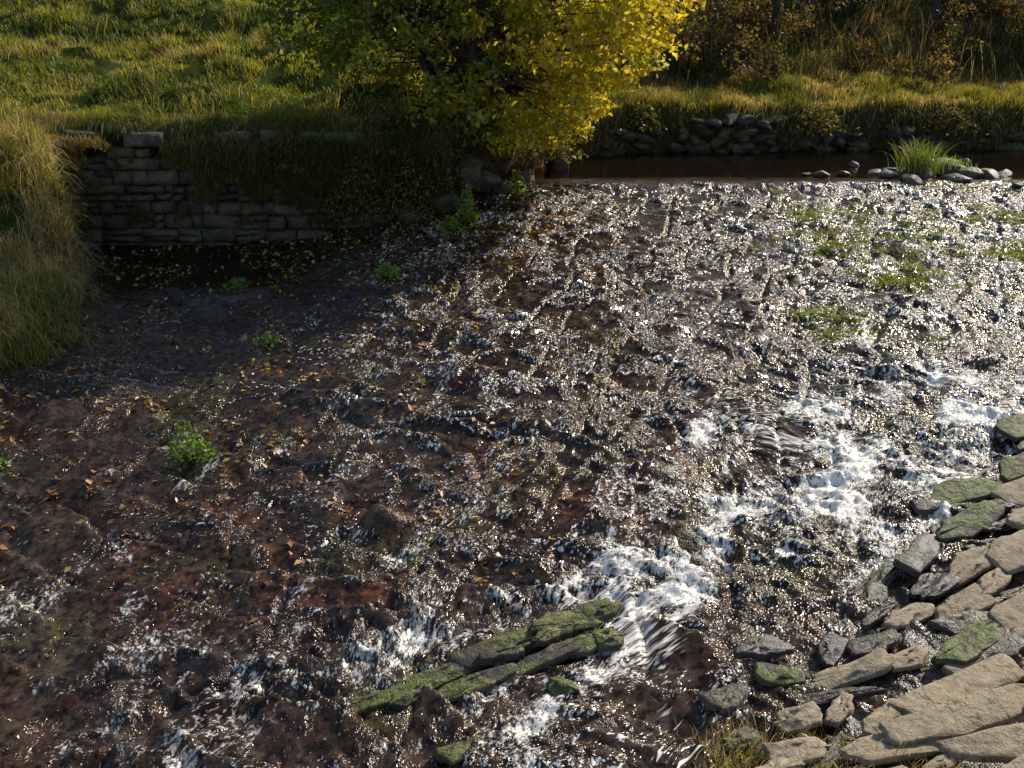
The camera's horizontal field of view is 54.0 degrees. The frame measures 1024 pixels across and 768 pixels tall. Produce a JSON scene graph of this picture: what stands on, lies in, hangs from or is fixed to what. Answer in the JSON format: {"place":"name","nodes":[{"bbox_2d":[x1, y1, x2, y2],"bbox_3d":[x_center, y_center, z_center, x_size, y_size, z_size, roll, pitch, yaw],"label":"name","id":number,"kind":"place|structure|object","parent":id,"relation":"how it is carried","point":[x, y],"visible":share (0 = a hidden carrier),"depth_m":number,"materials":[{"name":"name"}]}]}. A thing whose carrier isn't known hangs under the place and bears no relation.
{"place":"outdoors","nodes":[
{"label":"outdoors","id":0,"kind":"place"},
{"bbox_2d":[0,148,1023,767],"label":"river water","id":1,"kind":"structure","parent":0,"point":[96,648],"depth_m":11.80,"materials":[{"name":"liquid"}]},
{"bbox_2d":[0,456,11,473],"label":"water plant","id":2,"kind":"object","parent":1,"relation":"on","point":[6,458],"visible":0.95,"depth_m":12.24,"materials":[{"name":"green plant"}]},
{"bbox_2d":[192,440,219,463],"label":"water plant","id":3,"kind":"object","parent":1,"relation":"on","point":[205,449],"visible":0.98,"depth_m":12.15,"materials":[{"name":"green plant"}]},
{"bbox_2d":[219,276,252,291],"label":"water plant","id":4,"kind":"object","parent":1,"relation":"in","point":[239,282],"visible":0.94,"depth_m":17.99,"materials":[{"name":"green plant"}]},
{"bbox_2d":[801,157,1012,184],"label":"islet rocks","id":5,"kind":"object","parent":1,"relation":"on","point":[968,174],"visible":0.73,"depth_m":21.74,"materials":[{"name":"stone"}]},
{"bbox_2d":[885,138,956,174],"bbox_3d":[8.798,-5.031,21.866,2.017,0.786,1.781,0,22,0],"label":"islet grass tuft","id":6,"kind":"object","parent":5,"relation":"on","point":[922,158],"visible":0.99,"depth_m":21.75,"materials":[{"name":"green plant"}]},
{"bbox_2d":[932,154,977,170],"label":"islet grass tuft","id":7,"kind":"object","parent":5,"relation":"on","point":[951,160],"visible":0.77,"depth_m":21.99,"materials":[{"name":"green plant"}]},
{"bbox_2d":[0,0,1023,364],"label":"ground","id":8,"kind":"structure","parent":0,"point":[502,168],"depth_m":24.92,"materials":[{"name":"green plant"}]},
{"bbox_2d":[0,104,119,383],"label":"reed grass","id":9,"kind":"structure","parent":8,"relation":"on","point":[56,278],"depth_m":17.57,"materials":[{"name":"green plant"}]},
{"bbox_2d":[3,100,482,244],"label":"overhanging grass","id":10,"kind":"structure","parent":8,"relation":"on","point":[182,126],"depth_m":19.89,"materials":[{"name":"green plant"}]},
{"bbox_2d":[42,124,455,230],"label":"wall weeds","id":11,"kind":"object","parent":8,"relation":"on","point":[230,152],"depth_m":19.46,"materials":[{"name":"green plant"}]},
{"bbox_2d":[54,128,452,246],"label":"retaining wall","id":12,"kind":"structure","parent":8,"relation":"on","point":[120,176],"depth_m":19.92,"materials":[{"name":"stone"}]},
{"bbox_2d":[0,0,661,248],"bbox_3d":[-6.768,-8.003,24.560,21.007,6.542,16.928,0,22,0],"label":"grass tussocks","id":13,"kind":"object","parent":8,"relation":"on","point":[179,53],"depth_m":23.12,"materials":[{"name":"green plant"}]},
{"bbox_2d":[309,152,410,226],"bbox_3d":[-2.944,-3.833,19.452,1.859,1.245,1.916,-9,24,-20],"label":"bracken","id":14,"kind":"object","parent":8,"relation":"on","point":[348,195],"visible":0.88,"depth_m":19.40,"materials":[{"name":"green plant"}]},
{"bbox_2d":[345,151,456,232],"bbox_3d":[-2.114,-3.811,19.387,2.170,1.354,1.982,-8,23,-19],"label":"bracken","id":15,"kind":"object","parent":8,"relation":"on","point":[409,203],"visible":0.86,"depth_m":19.38,"materials":[{"name":"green plant"}]},
{"bbox_2d":[395,115,492,202],"bbox_3d":[-1.297,-4.449,19.522,1.731,1.544,1.883,9,24,22],"label":"bramble bush","id":16,"kind":"object","parent":8,"relation":"on","point":[447,171],"visible":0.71,"depth_m":19.36,"materials":[{"name":"green plant"}]},
{"bbox_2d":[247,0,705,158],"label":"sycamore tree","id":17,"kind":"object","parent":8,"relation":"on","point":[486,46],"visible":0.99,"depth_m":19.35,"materials":[{"name":"yellow plant"}]},
{"bbox_2d":[452,93,527,163],"bbox_3d":[-0.571,-5.266,20.462,1.799,1.355,1.900,13,25,29],"label":"bramble bush","id":18,"kind":"object","parent":8,"relation":"on","point":[484,149],"visible":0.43,"depth_m":20.32,"materials":[{"name":"green plant"}]},
{"bbox_2d":[522,127,588,163],"bbox_3d":[0.872,-5.375,22.201,1.561,0.846,1.376,9,24,21],"label":"bramble bush","id":19,"kind":"object","parent":8,"relation":"on","point":[552,155],"visible":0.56,"depth_m":22.15,"materials":[{"name":"green plant"}]},
{"bbox_2d":[615,102,674,131],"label":"bank shrub","id":20,"kind":"object","parent":8,"relation":"on","point":[640,118],"visible":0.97,"depth_m":24.50,"materials":[{"name":"green plant"}]},
{"bbox_2d":[518,0,1023,90],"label":"hillside rough grass","id":21,"kind":"structure","parent":8,"relation":"on","point":[890,35],"depth_m":28.54,"materials":[{"name":"green plant"}]},
{"bbox_2d":[554,101,1003,155],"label":"bank edge grass","id":22,"kind":"structure","parent":8,"relation":"on","point":[902,119],"depth_m":25.10,"materials":[{"name":"green plant"}]},
{"bbox_2d":[555,45,1023,155],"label":"bank grass","id":23,"kind":"structure","parent":8,"relation":"on","point":[718,97],"depth_m":25.80,"materials":[{"name":"green plant"}]},
{"bbox_2d":[556,0,1023,90],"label":"dead stalks","id":24,"kind":"object","parent":8,"relation":"on","point":[859,48],"visible":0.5,"depth_m":27.84,"materials":[{"name":"brown plant"}]},
{"bbox_2d":[557,0,1023,87],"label":"hillside bushes","id":25,"kind":"object","parent":8,"relation":"on","point":[749,13],"visible":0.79,"depth_m":27.81,"materials":[{"name":"brown plant"}]},
{"bbox_2d":[602,113,1023,154],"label":"bank rocks","id":26,"kind":"object","parent":8,"relation":"on","point":[743,137],"visible":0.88,"depth_m":24.82,"materials":[{"name":"stone"}]},
{"bbox_2d":[789,101,862,135],"bbox_3d":[7.717,-6.587,24.806,1.864,0.761,1.815,0,22,0],"label":"bank shrub","id":27,"kind":"object","parent":8,"relation":"on","point":[821,128],"visible":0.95,"depth_m":24.72,"materials":[{"name":"green plant"}]},
{"bbox_2d":[770,0,1013,37],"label":"bare saplings","id":28,"kind":"object","parent":8,"relation":"on","point":[777,6],"visible":0.56,"depth_m":28.77,"materials":[{"name":"brown plant"}]},
{"bbox_2d":[912,105,988,135],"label":"bank shrub","id":29,"kind":"object","parent":8,"relation":"on","point":[946,122],"visible":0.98,"depth_m":24.89,"materials":[{"name":"green plant"}]},
{"bbox_2d":[0,185,1023,767],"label":"river bed","id":30,"kind":"object","parent":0,"point":[692,543],"visible":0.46,"depth_m":9.38,"materials":[{"name":"stone"}]},
{"bbox_2d":[159,420,208,471],"bbox_3d":[-3.935,0.684,12.211,0.616,0.569,0.746,0,22,0],"label":"water plant","id":31,"kind":"object","parent":30,"relation":"on","point":[184,444],"visible":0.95,"depth_m":12.16,"materials":[{"name":"green plant"}]},
{"bbox_2d":[250,333,280,351],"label":"water plant","id":32,"kind":"object","parent":30,"relation":"on","point":[267,339],"visible":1,"depth_m":15.43,"materials":[{"name":"green plant"}]},
{"bbox_2d":[266,285,279,290],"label":"water plant","id":33,"kind":"object","parent":30,"relation":"on","point":[275,287],"visible":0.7,"depth_m":17.63,"materials":[{"name":"green plant"}]},
{"bbox_2d":[0,192,660,621],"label":"fallen leaves","id":34,"kind":"object","parent":30,"relation":"on","point":[310,584],"visible":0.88,"depth_m":14.83,"materials":[{"name":"orange plant"}]},
{"bbox_2d":[373,261,402,282],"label":"water plant","id":35,"kind":"object","parent":30,"relation":"on","point":[389,268],"visible":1,"depth_m":17.07,"materials":[{"name":"green plant"}]},
{"bbox_2d":[349,678,431,715],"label":"mossy stone slab","id":36,"kind":"structure","parent":30,"relation":"on","point":[363,704],"depth_m":8.22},
{"bbox_2d":[388,677,440,709],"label":"mossy stone slab","id":37,"kind":"structure","parent":30,"relation":"on","point":[405,697],"depth_m":8.21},
{"bbox_2d":[390,661,482,689],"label":"mossy stone slab","id":38,"kind":"structure","parent":30,"relation":"on","point":[448,672],"depth_m":8.42,"materials":[{"name":"green stone"}]},
{"bbox_2d":[431,215,466,234],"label":"water plant","id":39,"kind":"object","parent":30,"relation":"on","point":[449,223],"visible":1,"depth_m":18.79,"materials":[{"name":"green plant"}]},
{"bbox_2d":[433,735,482,766],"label":"mossy stone slab","id":40,"kind":"structure","parent":30,"relation":"on","point":[451,755],"depth_m":7.64,"materials":[{"name":"green stone"}]},
{"bbox_2d":[454,183,480,226],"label":"water plant","id":41,"kind":"object","parent":30,"relation":"on","point":[468,211],"visible":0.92,"depth_m":19.07,"materials":[{"name":"green plant"}]},
{"bbox_2d":[438,663,517,701],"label":"mossy stone slab","id":42,"kind":"structure","parent":30,"relation":"on","point":[486,680],"depth_m":8.33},
{"bbox_2d":[398,152,568,222],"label":"corner boulders","id":43,"kind":"object","parent":30,"relation":"on","point":[497,185],"visible":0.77,"depth_m":19.95,"materials":[{"name":"stone"}]},
{"bbox_2d":[478,645,524,666],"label":"mossy stone slab","id":44,"kind":"structure","parent":30,"relation":"on","point":[505,654],"depth_m":8.54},
{"bbox_2d":[447,621,579,669],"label":"mossy stone slab","id":45,"kind":"structure","parent":30,"relation":"on","point":[467,657],"depth_m":8.67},
{"bbox_2d":[507,169,533,195],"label":"water plant","id":46,"kind":"object","parent":30,"relation":"on","point":[514,182],"visible":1,"depth_m":20.51,"materials":[{"name":"green plant"}]},
{"bbox_2d":[531,626,561,646],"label":"mossy stone slab","id":47,"kind":"structure","parent":30,"relation":"on","point":[549,635],"depth_m":8.71,"materials":[{"name":"green stone"}]},
{"bbox_2d":[513,636,584,677],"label":"mossy stone slab","id":48,"kind":"structure","parent":30,"relation":"on","point":[553,654],"depth_m":8.56,"materials":[{"name":"grey stone"}]},
{"bbox_2d":[547,675,579,695],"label":"mossy stone slab","id":49,"kind":"structure","parent":30,"relation":"on","point":[561,685],"depth_m":8.25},
{"bbox_2d":[528,611,603,633],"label":"mossy stone slab","id":50,"kind":"structure","parent":30,"relation":"on","point":[552,619],"depth_m":8.90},
{"bbox_2d":[568,633,597,659],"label":"mossy stone slab","id":51,"kind":"structure","parent":30,"relation":"on","point":[589,645],"depth_m":8.66,"materials":[{"name":"green stone"}]},
{"bbox_2d":[570,599,621,620],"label":"mossy stone slab","id":52,"kind":"structure","parent":30,"relation":"on","point":[606,609],"depth_m":9.02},
{"bbox_2d":[588,626,624,651],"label":"mossy stone slab","id":53,"kind":"structure","parent":30,"relation":"on","point":[609,639],"depth_m":8.72,"materials":[{"name":"green stone"}]},
{"bbox_2d":[689,746,755,767],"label":"grass tuft","id":54,"kind":"object","parent":30,"relation":"on","point":[719,759],"visible":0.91,"depth_m":7.51,"materials":[{"name":"plant"}]},
{"bbox_2d":[697,683,748,712],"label":"stone slab","id":55,"kind":"structure","parent":30,"relation":"on","point":[735,695],"depth_m":8.04,"materials":[{"name":"grey stone"}]},
{"bbox_2d":[674,702,808,767],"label":"grass tuft","id":56,"kind":"object","parent":30,"relation":"on","point":[749,751],"visible":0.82,"depth_m":7.62,"materials":[{"name":"plant"}]},
{"bbox_2d":[732,635,794,659],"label":"stone slab","id":57,"kind":"structure","parent":30,"relation":"on","point":[763,647],"depth_m":8.59,"materials":[{"name":"grey stone"}]},
{"bbox_2d":[753,662,805,687],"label":"stone slab","id":58,"kind":"structure","parent":30,"relation":"on","point":[770,675],"depth_m":8.28,"materials":[{"name":"green stone"}]},
{"bbox_2d":[772,701,822,735],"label":"stone slab","id":59,"kind":"structure","parent":30,"relation":"on","point":[805,717],"depth_m":7.83,"materials":[{"name":"stone"}]},
{"bbox_2d":[745,727,883,767],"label":"grass tuft","id":60,"kind":"object","parent":30,"relation":"on","point":[830,764],"visible":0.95,"depth_m":7.39,"materials":[{"name":"plant"}]},
{"bbox_2d":[795,726,851,758],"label":"grass tuft","id":61,"kind":"object","parent":30,"relation":"on","point":[822,739],"visible":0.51,"depth_m":7.71,"materials":[{"name":"plant"}]},
{"bbox_2d":[684,182,1022,346],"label":"apron stones","id":62,"kind":"object","parent":30,"relation":"on","point":[917,301],"visible":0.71,"depth_m":17.92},
{"bbox_2d":[812,648,895,689],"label":"stone slab","id":63,"kind":"structure","parent":30,"relation":"on","point":[878,662],"depth_m":8.32,"materials":[{"name":"stone"}]},
{"bbox_2d":[846,628,901,659],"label":"stone slab","id":64,"kind":"structure","parent":30,"relation":"on","point":[862,646],"depth_m":8.68,"materials":[{"name":"grey stone"}]},
{"bbox_2d":[743,439,1023,767],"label":"wet rubble slabs","id":65,"kind":"structure","parent":30,"relation":"on","point":[873,586],"depth_m":8.88,"materials":[{"name":"stone"}]},
{"bbox_2d":[719,725,761,753],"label":"stone slab","id":66,"kind":"structure","parent":65,"relation":"on","point":[731,740],"depth_m":7.66,"materials":[{"name":"stone"}]},
{"bbox_2d":[755,756,804,767],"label":"stone slab","id":67,"kind":"structure","parent":65,"relation":"on","point":[779,762],"depth_m":7.39,"materials":[{"name":"stone"}]},
{"bbox_2d":[761,737,830,764],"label":"stone slab","id":68,"kind":"structure","parent":65,"relation":"on","point":[797,750],"depth_m":7.52,"materials":[{"name":"stone"}]},
{"bbox_2d":[823,691,853,726],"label":"stone slab","id":69,"kind":"structure","parent":65,"relation":"on","point":[839,711],"depth_m":7.92,"materials":[{"name":"stone"}]},
{"bbox_2d":[918,570,961,601],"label":"stone slab","id":70,"kind":"structure","parent":65,"relation":"on","point":[942,585],"depth_m":9.35,"materials":[{"name":"grey stone"}]},
{"bbox_2d":[887,653,1023,714],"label":"stone slab","id":71,"kind":"structure","parent":65,"relation":"on","point":[997,671],"depth_m":8.12,"materials":[{"name":"stone"}]},
{"bbox_2d":[927,478,999,508],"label":"stone slab","id":72,"kind":"structure","parent":65,"relation":"on","point":[956,490],"depth_m":10.82,"materials":[{"name":"green stone"}]},
{"bbox_2d":[935,583,996,617],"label":"stone slab","id":73,"kind":"structure","parent":65,"relation":"on","point":[972,597],"depth_m":9.09,"materials":[{"name":"stone"}]},
{"bbox_2d":[936,500,1004,541],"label":"stone slab","id":74,"kind":"structure","parent":65,"relation":"on","point":[972,522],"depth_m":10.26,"materials":[{"name":"green stone"}]},
{"bbox_2d":[963,499,1005,508],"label":"stone slab","id":75,"kind":"structure","parent":65,"relation":"on","point":[967,506],"depth_m":10.57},
{"bbox_2d":[977,567,1011,595],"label":"stone slab","id":76,"kind":"structure","parent":65,"relation":"on","point":[994,582],"depth_m":9.34,"materials":[{"name":"stone"}]},
{"bbox_2d":[985,529,1023,574],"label":"stone slab","id":77,"kind":"object","parent":65,"relation":"on","point":[1005,554],"depth_m":9.68,"materials":[{"name":"stone"}]},
{"bbox_2d":[986,591,1023,637],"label":"stone slab","id":78,"kind":"object","parent":65,"relation":"on","point":[1009,612],"depth_m":8.85,"materials":[{"name":"stone"}]},
{"bbox_2d":[990,477,1023,505],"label":"stone slab","id":79,"kind":"structure","parent":65,"relation":"on","point":[1011,492],"depth_m":10.72,"materials":[{"name":"stone"}]},
{"bbox_2d":[995,622,1019,637],"bbox_3d":[4.294,2.154,8.740,0.742,0.141,0.184,-10,24,-23],"label":"stone slab","id":80,"kind":"object","parent":65,"relation":"on","point":[1001,631],"depth_m":8.70,"materials":[{"name":"stone"}]},
{"bbox_2d":[993,413,1023,441],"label":"stone slab","id":81,"kind":"object","parent":65,"relation":"on","point":[1011,427],"depth_m":11.98,"materials":[{"name":"green stone"}]},
{"bbox_2d":[998,452,1023,481],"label":"stone slab","id":82,"kind":"object","parent":65,"relation":"on","point":[1010,468],"depth_m":11.17,"materials":[{"name":"green stone"}]},
{"bbox_2d":[1005,507,1023,529],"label":"stone slab","id":83,"kind":"object","parent":65,"relation":"on","point":[1015,518],"depth_m":10.16,"materials":[{"name":"stone"}]},
{"bbox_2d":[744,186,1023,340],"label":"moss patches","id":84,"kind":"object","parent":30,"relation":"on","point":[891,280],"visible":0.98,"depth_m":17.48,"materials":[{"name":"green plant"}]},
{"bbox_2d":[838,733,942,766],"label":"stone slab","id":85,"kind":"object","parent":30,"relation":"on","point":[868,755],"depth_m":7.43,"materials":[{"name":"stone"}]},
{"bbox_2d":[882,602,935,630],"bbox_3d":[3.563,2.092,9.029,0.641,0.110,0.213,-12,25,-27],"label":"stone slab","id":86,"kind":"object","parent":30,"relation":"on","point":[897,620],"depth_m":9.00,"materials":[{"name":"stone"}]},
{"bbox_2d":[891,645,927,672],"bbox_3d":[3.344,2.333,8.477,0.464,0.092,0.198,-11,24,-25],"label":"stone slab","id":87,"kind":"object","parent":30,"relation":"on","point":[912,658],"depth_m":8.45,"materials":[{"name":"stone"}]},
{"bbox_2d":[857,717,968,767],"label":"grass tuft","id":88,"kind":"object","parent":30,"relation":"on","point":[903,746],"visible":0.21,"depth_m":7.47,"materials":[{"name":"green plant"}]},
{"bbox_2d":[892,641,938,688],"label":"grass tuft","id":89,"kind":"object","parent":30,"relation":"on","point":[922,666],"visible":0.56,"depth_m":8.48,"materials":[{"name":"green plant"}]},
{"bbox_2d":[892,533,939,578],"bbox_3d":[4.031,1.660,9.892,0.277,0.149,0.857,18,28,37],"label":"stone slab","id":90,"kind":"object","parent":30,"relation":"on","point":[917,557],"depth_m":9.78,"materials":[{"name":"grey stone"}]},
{"bbox_2d":[895,740,976,767],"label":"grass tuft","id":91,"kind":"object","parent":30,"relation":"on","point":[954,766],"visible":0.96,"depth_m":7.31,"materials":[{"name":"green plant"}]},
{"bbox_2d":[948,545,995,588],"bbox_3d":[4.396,1.743,9.658,0.930,0.186,0.281,-12,25,-28],"label":"stone slab","id":92,"kind":"object","parent":30,"relation":"on","point":[969,565],"depth_m":9.61,"materials":[{"name":"stone"}]},
{"bbox_2d":[921,657,1023,767],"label":"bank rubble slabs","id":93,"kind":"structure","parent":30,"relation":"on","point":[948,669],"depth_m":7.74,"materials":[{"name":"stone"}]},
{"bbox_2d":[860,698,905,735],"bbox_3d":[2.936,2.612,7.842,0.596,0.111,0.220,-17,27,-35],"label":"stone slab","id":94,"kind":"object","parent":93,"relation":"on","point":[872,721],"depth_m":7.80,"materials":[{"name":"stone"}]},
{"bbox_2d":[877,683,1023,744],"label":"stone slab","id":95,"kind":"structure","parent":93,"relation":"on","point":[973,713],"depth_m":7.68,"materials":[{"name":"stone"}]},
{"bbox_2d":[930,618,998,665],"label":"stone slab","id":96,"kind":"structure","parent":93,"relation":"on","point":[968,644],"depth_m":8.55,"materials":[{"name":"green stone"}]},
{"bbox_2d":[934,723,1023,762],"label":"stone slab","id":97,"kind":"structure","parent":93,"relation":"on","point":[1002,744],"depth_m":7.36,"materials":[{"name":"stone"}]},
{"bbox_2d":[1000,753,1023,767],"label":"stone slab","id":98,"kind":"structure","parent":93,"relation":"on","point":[1018,762],"depth_m":7.11,"materials":[{"name":"stone"}]}
]}

